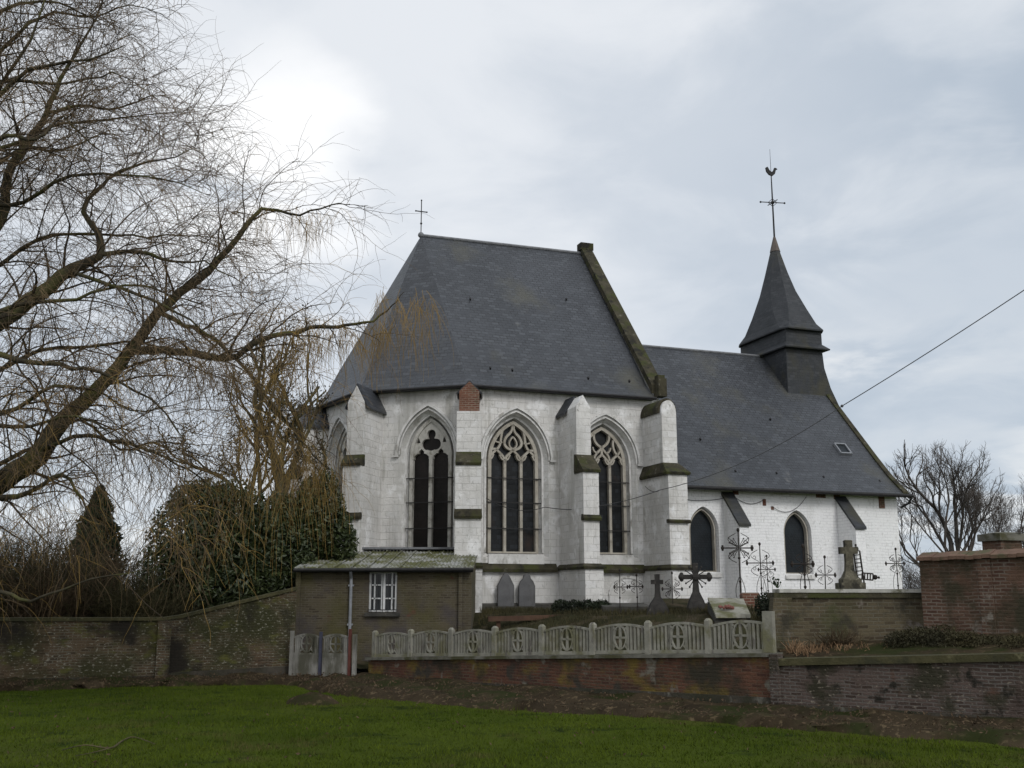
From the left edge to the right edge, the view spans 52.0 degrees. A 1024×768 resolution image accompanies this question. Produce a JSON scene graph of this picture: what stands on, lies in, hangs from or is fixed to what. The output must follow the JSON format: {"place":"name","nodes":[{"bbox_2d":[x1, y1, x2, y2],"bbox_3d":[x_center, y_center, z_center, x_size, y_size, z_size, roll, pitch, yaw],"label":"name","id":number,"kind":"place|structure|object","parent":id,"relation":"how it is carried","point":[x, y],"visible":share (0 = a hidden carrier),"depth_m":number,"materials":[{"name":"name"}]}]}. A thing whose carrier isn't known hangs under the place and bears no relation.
{"place":"outdoors","nodes":[
{"label":"outdoors","id":0,"kind":"place"},
{"bbox_2d":[8,601,763,668],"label":"churchyard ground","id":1,"kind":"structure","parent":0,"point":[361,664],"depth_m":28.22,"materials":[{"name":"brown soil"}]},
{"bbox_2d":[0,516,83,616],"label":"winter shrub","id":2,"kind":"object","parent":1,"relation":"on","point":[30,536],"visible":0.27,"depth_m":29.87,"materials":[{"name":"brown plant"}]},
{"bbox_2d":[0,488,127,617],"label":"winter shrub","id":3,"kind":"object","parent":1,"relation":"on","point":[30,573],"visible":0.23,"depth_m":29.80,"materials":[{"name":"brown plant"}]},
{"bbox_2d":[0,524,144,616],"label":"winter shrub","id":4,"kind":"object","parent":1,"relation":"on","point":[71,609],"visible":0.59,"depth_m":29.14,"materials":[{"name":"brown plant"}]},
{"bbox_2d":[0,479,150,587],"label":"winter shrub","id":5,"kind":"object","parent":1,"relation":"on","point":[58,533],"visible":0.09,"depth_m":35.14,"materials":[{"name":"brown plant"}]},
{"bbox_2d":[4,525,157,616],"bbox_3d":[-13.116,5.930,31.910,5.270,3.422,5.389,-11,-15,42],"label":"winter shrub","id":6,"kind":"object","parent":1,"relation":"on","point":[104,572],"visible":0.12,"depth_m":31.49,"materials":[{"name":"brown plant"}]},
{"bbox_2d":[63,485,127,592],"bbox_3d":[-13.606,5.821,34.560,3.301,5.101,2.615,0,-11,0],"label":"conifer","id":7,"kind":"object","parent":1,"relation":"on","point":[106,508],"visible":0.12,"depth_m":34.53,"materials":[{"name":"green plant"}]},
{"bbox_2d":[40,541,223,616],"bbox_3d":[-11.247,5.986,30.788,5.601,2.871,4.592,9,-15,-38],"label":"winter shrub","id":8,"kind":"object","parent":1,"relation":"on","point":[105,612],"visible":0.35,"depth_m":29.79,"materials":[{"name":"brown plant"}]},
{"bbox_2d":[114,535,171,605],"bbox_3d":[-13.683,6.997,37.451,6.685,3.526,5.785,0,-11,0],"label":"winter shrub","id":9,"kind":"object","parent":1,"relation":"on","point":[136,567],"depth_m":36.59,"materials":[{"name":"brown plant"}]},
{"bbox_2d":[0,587,296,679],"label":"garden wall","id":10,"kind":"structure","parent":1,"relation":"on","point":[255,637],"depth_m":27.78,"materials":[{"name":"brick"}]},
{"bbox_2d":[94,562,229,621],"bbox_3d":[-9.682,6.113,29.848,4.285,2.248,4.004,4,-12,-17],"label":"winter shrub","id":11,"kind":"object","parent":1,"relation":"on","point":[169,609],"visible":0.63,"depth_m":29.08,"materials":[{"name":"brown plant"}]},
{"bbox_2d":[135,477,290,612],"bbox_3d":[-8.802,5.119,31.147,3.851,4.763,4.086,11,-16,-44],"label":"laurel bush","id":12,"kind":"object","parent":1,"relation":"on","point":[219,589],"visible":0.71,"depth_m":30.58,"materials":[{"name":"green plant"}]},
{"bbox_2d":[149,297,333,513],"bbox_3d":[-7.883,2.294,34.278,5.182,10.540,7.726,-9,-15,38],"label":"gnarled tree","id":13,"kind":"object","parent":1,"relation":"on","point":[303,407],"visible":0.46,"depth_m":34.10,"materials":[{"name":"brown plant"}]},
{"bbox_2d":[247,468,359,591],"bbox_3d":[-6.679,5.007,32.581,3.127,4.937,3.231,-10,-15,41],"label":"laurel bush","id":14,"kind":"object","parent":1,"relation":"on","point":[303,551],"visible":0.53,"depth_m":32.35,"materials":[{"name":"green plant"}]},
{"bbox_2d":[293,547,477,667],"bbox_3d":[-3.688,6.809,32.675,5.154,3.625,5.652,0,-11,0],"label":"lean to shed","id":15,"kind":"object","parent":1,"relation":"on","point":[363,595],"visible":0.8,"depth_m":30.27,"materials":[{"name":"brown brick"}]},
{"bbox_2d":[364,572,399,615],"bbox_3d":[-3.725,6.058,30.317,1.009,1.267,0.253,0,-11,0],"label":"window","id":16,"kind":"structure","parent":15,"relation":"in","point":[382,585],"depth_m":30.38,"materials":[{"name":"white paint"}]},
{"bbox_2d":[497,573,513,605],"bbox_3d":[-0.212,7.052,35.477,0.574,1.318,0.100,4,-12,-20],"label":"tombstone","id":17,"kind":"object","parent":1,"relation":"on","point":[505,591],"visible":0.83,"depth_m":35.44,"materials":[{"name":"grey stone"}]},
{"bbox_2d":[482,606,555,609],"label":"stone kerb","id":18,"kind":"structure","parent":1,"relation":"on","point":[549,607],"depth_m":34.53,"materials":[{"name":"grey stone"}]},
{"bbox_2d":[488,615,555,628],"bbox_3d":[0.432,7.000,30.429,2.286,0.620,0.286,2,-12,-7],"label":"wooden rail","id":19,"kind":"object","parent":1,"relation":"on","point":[498,619],"visible":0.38,"depth_m":30.28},
{"bbox_2d":[518,573,534,605],"bbox_3d":[0.502,7.109,35.730,0.583,1.306,0.100,4,-12,-20],"label":"tombstone","id":20,"kind":"object","parent":1,"relation":"on","point":[526,591],"visible":0.86,"depth_m":35.69,"materials":[{"name":"grey stone"}]},
{"bbox_2d":[550,598,610,613],"bbox_3d":[2.067,6.682,31.298,1.872,0.591,0.702,0,-11,0],"label":"shrub","id":21,"kind":"object","parent":1,"relation":"on","point":[560,604],"visible":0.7,"depth_m":31.16,"materials":[{"name":"green plant"}]},
{"bbox_2d":[289,160,913,612],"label":"church","id":22,"kind":"structure","parent":1,"relation":"on","point":[553,428],"depth_m":39.11,"materials":[{"name":"stone"}]},
{"bbox_2d":[326,415,346,541],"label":"window","id":23,"kind":"structure","parent":22,"relation":"in","point":[339,418],"depth_m":39.73,"materials":[{"name":"white glass"}]},
{"bbox_2d":[392,403,456,546],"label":"window","id":24,"kind":"structure","parent":22,"relation":"in","point":[431,478],"depth_m":36.84,"materials":[{"name":"brown glass"}]},
{"bbox_2d":[481,406,555,553],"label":"window","id":25,"kind":"structure","parent":22,"relation":"in","point":[511,479],"depth_m":36.97,"materials":[{"name":"glass"}]},
{"bbox_2d":[590,412,643,554],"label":"window","id":26,"kind":"structure","parent":22,"relation":"in","point":[606,449],"depth_m":38.31,"materials":[{"name":"glass"}]},
{"bbox_2d":[689,508,721,576],"bbox_3d":[7.121,5.916,39.254,1.320,2.580,0.440,4,-12,-20],"label":"window","id":27,"kind":"structure","parent":22,"relation":"in","point":[702,541],"depth_m":39.42,"materials":[{"name":"glass"}]},
{"bbox_2d":[784,512,815,578],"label":"window","id":28,"kind":"structure","parent":22,"relation":"in","point":[795,529],"depth_m":40.80,"materials":[{"name":"glass"}]},
{"bbox_2d":[661,290,1023,489],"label":"overhead cable","id":29,"kind":"object","parent":22,"relation":"attached to","point":[860,394],"visible":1,"depth_m":32.93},
{"bbox_2d":[613,569,628,613],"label":"iron cross","id":30,"kind":"object","parent":1,"relation":"on","point":[614,586],"visible":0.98,"depth_m":29.64,"materials":[{"name":"black metal"}]},
{"bbox_2d":[599,603,648,612],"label":"grave kerb","id":31,"kind":"structure","parent":1,"relation":"on","point":[612,606],"depth_m":30.53,"materials":[{"name":"stone"}]},
{"bbox_2d":[629,574,643,610],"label":"iron cross","id":32,"kind":"object","parent":1,"relation":"on","point":[638,586],"visible":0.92,"depth_m":29.84,"materials":[{"name":"black metal"}]},
{"bbox_2d":[646,574,668,613],"bbox_3d":[4.050,6.066,29.177,0.960,1.547,0.600,0,-11,0],"label":"stone cross","id":33,"kind":"object","parent":1,"relation":"on","point":[657,603],"visible":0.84,"depth_m":29.07,"materials":[{"name":"grey stone"}]},
{"bbox_2d":[661,572,682,603],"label":"iron cross","id":34,"kind":"object","parent":1,"relation":"on","point":[662,589],"visible":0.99,"depth_m":30.22,"materials":[{"name":"black metal"}]},
{"bbox_2d":[662,598,688,610],"bbox_3d":[4.817,6.502,30.262,1.088,0.631,1.300,0,-11,0],"label":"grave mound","id":35,"kind":"object","parent":1,"relation":"on","point":[680,602],"visible":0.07,"depth_m":30.35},
{"bbox_2d":[678,563,711,611],"bbox_3d":[5.064,5.812,28.922,0.947,1.739,0.400,0,-11,0],"label":"stone cross","id":36,"kind":"object","parent":1,"relation":"on","point":[696,599],"visible":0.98,"depth_m":28.93,"materials":[{"name":"grey stone"}]},
{"bbox_2d":[707,598,750,623],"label":"grave slab","id":37,"kind":"structure","parent":1,"relation":"on","point":[719,615],"depth_m":26.51,"materials":[{"name":"stone"}]},
{"bbox_2d":[718,604,733,609],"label":"dried flowers","id":38,"kind":"object","parent":37,"relation":"on","point":[728,606],"visible":1,"depth_m":26.42,"materials":[{"name":"plant"}]},
{"bbox_2d":[721,528,753,596],"bbox_3d":[6.789,5.669,31.501,0.992,2.688,0.089,0,-11,0],"label":"iron cross","id":39,"kind":"object","parent":1,"relation":"on","point":[737,547],"visible":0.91,"depth_m":31.63,"materials":[{"name":"black metal"}]},
{"bbox_2d":[740,593,758,607],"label":"brick wall","id":40,"kind":"structure","parent":1,"relation":"on","point":[748,598],"depth_m":28.71,"materials":[{"name":"red brick"}]},
{"bbox_2d":[746,542,773,601],"bbox_3d":[7.338,5.768,30.971,0.852,2.181,0.071,0,-11,0],"label":"iron cross","id":41,"kind":"object","parent":1,"relation":"on","point":[760,562],"visible":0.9,"depth_m":31.06,"materials":[{"name":"black metal"}]},
{"bbox_2d":[754,591,769,620],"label":"box bush","id":42,"kind":"object","parent":1,"relation":"on","point":[760,604],"visible":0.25,"depth_m":25.35,"materials":[{"name":"green plant"}]},
{"bbox_2d":[757,555,775,600],"bbox_3d":[7.791,6.121,32.022,0.571,1.814,0.057,0,-11,0],"label":"iron cross","id":43,"kind":"object","parent":1,"relation":"on","point":[758,569],"visible":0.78,"depth_m":32.09,"materials":[{"name":"black metal"}]},
{"bbox_2d":[790,544,814,588],"bbox_3d":[8.457,5.645,30.486,0.719,2.000,0.093,0,-11,0],"label":"iron cross","id":44,"kind":"object","parent":1,"relation":"on","point":[803,563],"visible":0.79,"depth_m":30.55,"materials":[{"name":"black metal"}]},
{"bbox_2d":[815,555,835,588],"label":"iron cross","id":45,"kind":"object","parent":1,"relation":"on","point":[825,574],"visible":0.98,"depth_m":30.89,"materials":[{"name":"black metal"}]},
{"bbox_2d":[767,589,923,657],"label":"wall","id":46,"kind":"structure","parent":1,"relation":"on","point":[801,615],"depth_m":21.96,"materials":[{"name":"brown brick"}]},
{"bbox_2d":[835,540,865,588],"bbox_3d":[9.178,5.224,28.530,0.660,1.952,0.560,0,-11,0],"label":"stone cross","id":47,"kind":"object","parent":1,"relation":"on","point":[849,579],"visible":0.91,"depth_m":28.49,"materials":[{"name":"grey stone"}]},
{"bbox_2d":[853,544,879,582],"bbox_3d":[9.717,4.929,28.794,0.701,1.079,0.115,0,-11,0],"label":"fallen cross","id":48,"kind":"object","parent":47,"relation":"on","point":[874,577],"visible":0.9,"depth_m":28.73,"materials":[{"name":"metal"}]},
{"bbox_2d":[885,547,904,588],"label":"iron cross","id":49,"kind":"object","parent":1,"relation":"on","point":[896,561],"visible":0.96,"depth_m":31.54,"materials":[{"name":"black metal"}]},
{"bbox_2d":[916,548,1023,634],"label":"tall brick wall","id":50,"kind":"structure","parent":1,"relation":"on","point":[980,592],"depth_m":20.86,"materials":[{"name":"brick"}]},
{"bbox_2d":[977,532,1023,549],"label":"brick pillar","id":51,"kind":"structure","parent":1,"relation":"on","point":[1003,540],"depth_m":24.98,"materials":[{"name":"concrete"}]},
{"bbox_2d":[0,668,1023,767],"bbox_3d":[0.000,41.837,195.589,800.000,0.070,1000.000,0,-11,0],"label":"lawn","id":52,"kind":"structure","parent":0,"point":[538,729],"depth_m":17.41,"materials":[{"name":"green plant"}]},
{"bbox_2d":[0,0,453,652],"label":"willow tree","id":53,"kind":"object","parent":52,"relation":"on","point":[36,456],"visible":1,"depth_m":22.74,"materials":[{"name":"brown plant"}]},
{"bbox_2d":[286,691,338,704],"bbox_3d":[-4.386,6.883,23.048,1.240,0.270,1.000,0,-11,0],"label":"earth mound","id":54,"kind":"object","parent":52,"relation":"on","point":[310,697],"visible":0.98,"depth_m":22.79,"materials":[{"name":"brown soil"}]},
{"bbox_2d":[289,629,357,675],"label":"concrete gate","id":55,"kind":"structure","parent":52,"relation":"on","point":[317,660],"depth_m":28.58,"materials":[{"name":"grey concrete"}]},
{"bbox_2d":[5,694,1007,767],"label":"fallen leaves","id":56,"kind":"object","parent":52,"relation":"on","point":[298,753],"depth_m":16.30,"materials":[{"name":"brown plant"}]},
{"bbox_2d":[365,652,782,703],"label":"brick wall","id":57,"kind":"structure","parent":52,"relation":"on","point":[731,677],"depth_m":22.96,"materials":[{"name":"brick"}]},
{"bbox_2d":[372,611,776,656],"bbox_3d":[0.710,5.974,24.714,12.081,1.337,0.120,-10,-15,41],"label":"concrete fence","id":58,"kind":"object","parent":57,"relation":"on","point":[494,641],"visible":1,"depth_m":23.86,"materials":[{"name":"grey concrete"}]},
{"bbox_2d":[769,652,1023,717],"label":"retaining wall","id":59,"kind":"structure","parent":52,"relation":"on","point":[974,685],"depth_m":19.09,"materials":[{"name":"brick"}]},
{"bbox_2d":[779,632,1023,657],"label":"planted ledge","id":60,"kind":"object","parent":59,"relation":"on","point":[877,648],"visible":0.52,"depth_m":20.24,"materials":[{"name":"green plant"}]},
{"bbox_2d":[782,636,887,655],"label":"dry stalks","id":61,"kind":"object","parent":60,"relation":"on","point":[799,648],"visible":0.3,"depth_m":21.21,"materials":[{"name":"plant"}]},
{"bbox_2d":[805,626,875,649],"bbox_3d":[6.700,5.224,21.499,1.468,0.526,0.757,0,-11,0],"label":"dead plant","id":62,"kind":"object","parent":60,"relation":"on","point":[850,640],"visible":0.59,"depth_m":21.46,"materials":[{"name":"brown plant"}]},
{"bbox_2d":[882,623,1023,648],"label":"ivy bank","id":63,"kind":"structure","parent":60,"relation":"on","point":[926,633],"depth_m":20.27,"materials":[{"name":"green plant"}]},
{"bbox_2d":[901,545,976,588],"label":"winter shrub","id":64,"kind":"object","parent":52,"relation":"on","point":[918,580],"visible":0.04,"depth_m":65.74,"materials":[{"name":"brown plant"}]},
{"bbox_2d":[900,541,980,588],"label":"winter shrub","id":65,"kind":"object","parent":52,"relation":"on","point":[909,584],"visible":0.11,"depth_m":57.94,"materials":[{"name":"brown plant"}]},
{"bbox_2d":[884,440,1023,566],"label":"bare tree","id":66,"kind":"object","parent":52,"relation":"on","point":[970,499],"visible":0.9,"depth_m":55.36,"materials":[{"name":"brown plant"}]},
{"bbox_2d":[969,504,1023,550],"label":"bare tree","id":67,"kind":"object","parent":52,"relation":"on","point":[1011,530],"visible":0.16,"depth_m":51.03,"materials":[{"name":"brown plant"}]},
{"bbox_2d":[0,671,1023,747],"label":"bare earth","id":68,"kind":"structure","parent":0,"point":[618,707],"depth_m":21.37,"materials":[{"name":"brown soil"}]},
{"bbox_2d":[2,671,1023,737],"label":"dead leaves","id":69,"kind":"object","parent":68,"relation":"on","point":[691,710],"visible":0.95,"depth_m":22.36,"materials":[{"name":"brown plant"}]},
{"bbox_2d":[0,0,1023,589],"label":"sky","id":70,"kind":"structure","parent":0,"point":[646,133],"materials":[{"name":"grey"}]},
{"bbox_2d":[768,577,780,587],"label":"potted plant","id":71,"kind":"object","parent":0,"point":[777,585],"visible":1,"depth_m":22.20,"materials":[{"name":"green plant"}]}
]}

